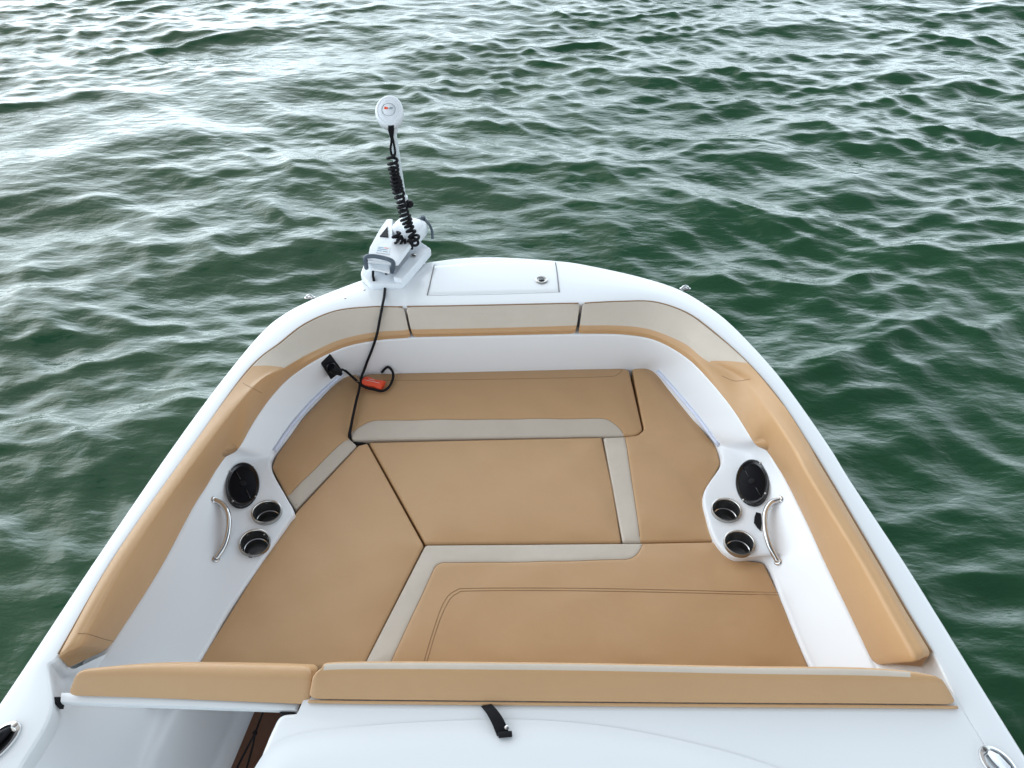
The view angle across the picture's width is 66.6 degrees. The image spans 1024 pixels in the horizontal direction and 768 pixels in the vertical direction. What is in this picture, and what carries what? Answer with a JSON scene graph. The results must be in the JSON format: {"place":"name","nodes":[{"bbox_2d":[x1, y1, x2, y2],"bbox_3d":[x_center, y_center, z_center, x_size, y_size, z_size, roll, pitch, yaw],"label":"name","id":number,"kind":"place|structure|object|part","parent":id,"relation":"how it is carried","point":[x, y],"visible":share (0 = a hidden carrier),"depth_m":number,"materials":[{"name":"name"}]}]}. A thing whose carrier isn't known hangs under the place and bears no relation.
{"place":"outdoors","nodes":[
{"label":"outdoors","id":0,"kind":"place"},
{"bbox_2d":[0,0,1023,754],"bbox_3d":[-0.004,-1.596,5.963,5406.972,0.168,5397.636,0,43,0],"label":"water","id":1,"kind":"structure","parent":0,"point":[818,204],"depth_m":5.65,"materials":[{"name":"green liquid"}]},
{"bbox_2d":[0,257,1023,767],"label":"motor boat","id":2,"kind":"object","parent":1,"relation":"on","point":[116,673],"visible":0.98,"depth_m":2.33,"materials":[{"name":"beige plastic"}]},
{"bbox_3d":[-0.870,0.832,2.013,0.641,0.033,0.040,1,43,1],"label":"walkway door","id":3,"kind":"part","parent":2,"relation":"part of","materials":[{"name":"white plastic"}]},
{"bbox_2d":[236,712,263,767],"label":"bungee cord","id":4,"kind":"object","parent":2,"relation":"hanging from","point":[254,732],"visible":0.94,"depth_m":2.42,"materials":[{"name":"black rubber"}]},
{"bbox_2d":[201,444,423,670],"bbox_3d":[-0.579,0.610,2.682,0.492,0.093,0.994,13,45,13],"label":"seat cushion","id":5,"kind":"object","parent":2,"relation":"on","point":[328,581],"visible":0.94,"depth_m":2.58,"materials":[{"name":"beige leather"}]},
{"bbox_2d":[273,375,359,513],"bbox_3d":[-0.731,0.225,3.097,0.278,0.091,0.699,18,46,18],"label":"seat cushion","id":6,"kind":"object","parent":2,"relation":"on","point":[317,450],"visible":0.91,"depth_m":3.01,"materials":[{"name":"beige leather"}]},
{"bbox_2d":[329,364,394,391],"bbox_3d":[-0.619,-0.053,3.233,0.248,0.142,0.137,0,43,0],"label":"power cord","id":7,"kind":"object","parent":2,"relation":"attached to","point":[368,383],"visible":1,"depth_m":3.24,"materials":[{"name":"black plastic"}]},
{"bbox_2d":[348,273,387,444],"bbox_3d":[-0.586,-0.106,3.203,0.101,0.417,0.691,3,43,4],"label":"motor lead","id":8,"kind":"object","parent":2,"relation":"on","point":[364,368],"visible":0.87,"depth_m":3.17,"materials":[{"name":"black rubber"}]},
{"bbox_2d":[361,96,433,288],"bbox_3d":[-0.498,-0.665,3.372,0.273,1.113,0.508,7,43,7],"label":"trolling motor","id":9,"kind":"object","parent":2,"relation":"attached to","point":[399,253],"visible":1,"depth_m":3.29,"materials":[{"name":"white plastic"}]},
{"bbox_2d":[370,438,620,547],"bbox_3d":[-0.088,0.405,2.901,0.934,0.094,0.503,0,43,0],"label":"seat cushion","id":10,"kind":"object","parent":2,"relation":"on","point":[525,492],"visible":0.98,"depth_m":2.85,"materials":[{"name":"beige leather"}]},
{"bbox_2d":[481,704,511,737],"bbox_3d":[-0.040,0.840,1.943,0.035,0.019,0.110,-24,48,-24],"label":"pull strap","id":11,"kind":"object","parent":2,"relation":"on","point":[501,727],"visible":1,"depth_m":1.93,"materials":[{"name":"black fabric"}]},
{"bbox_2d":[351,369,641,449],"bbox_3d":[-0.067,0.088,3.220,1.168,0.123,0.420,0,43,0],"label":"seat cushion","id":12,"kind":"object","parent":2,"relation":"on","point":[505,405],"visible":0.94,"depth_m":3.17,"materials":[{"name":"beige leather"}]},
{"bbox_2d":[367,542,807,666],"bbox_3d":[0.224,0.722,2.541,1.357,0.123,0.474,0,43,0],"label":"seat cushion","id":13,"kind":"object","parent":2,"relation":"on","point":[687,603],"visible":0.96,"depth_m":2.50,"materials":[{"name":"beige leather"}]},
{"bbox_2d":[603,369,719,543],"bbox_3d":[0.576,0.262,3.055,0.435,0.093,0.910,0,43,0],"label":"seat cushion","id":14,"kind":"object","parent":2,"relation":"on","point":[663,467],"visible":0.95,"depth_m":2.93,"materials":[{"name":"beige leather"}]}
]}

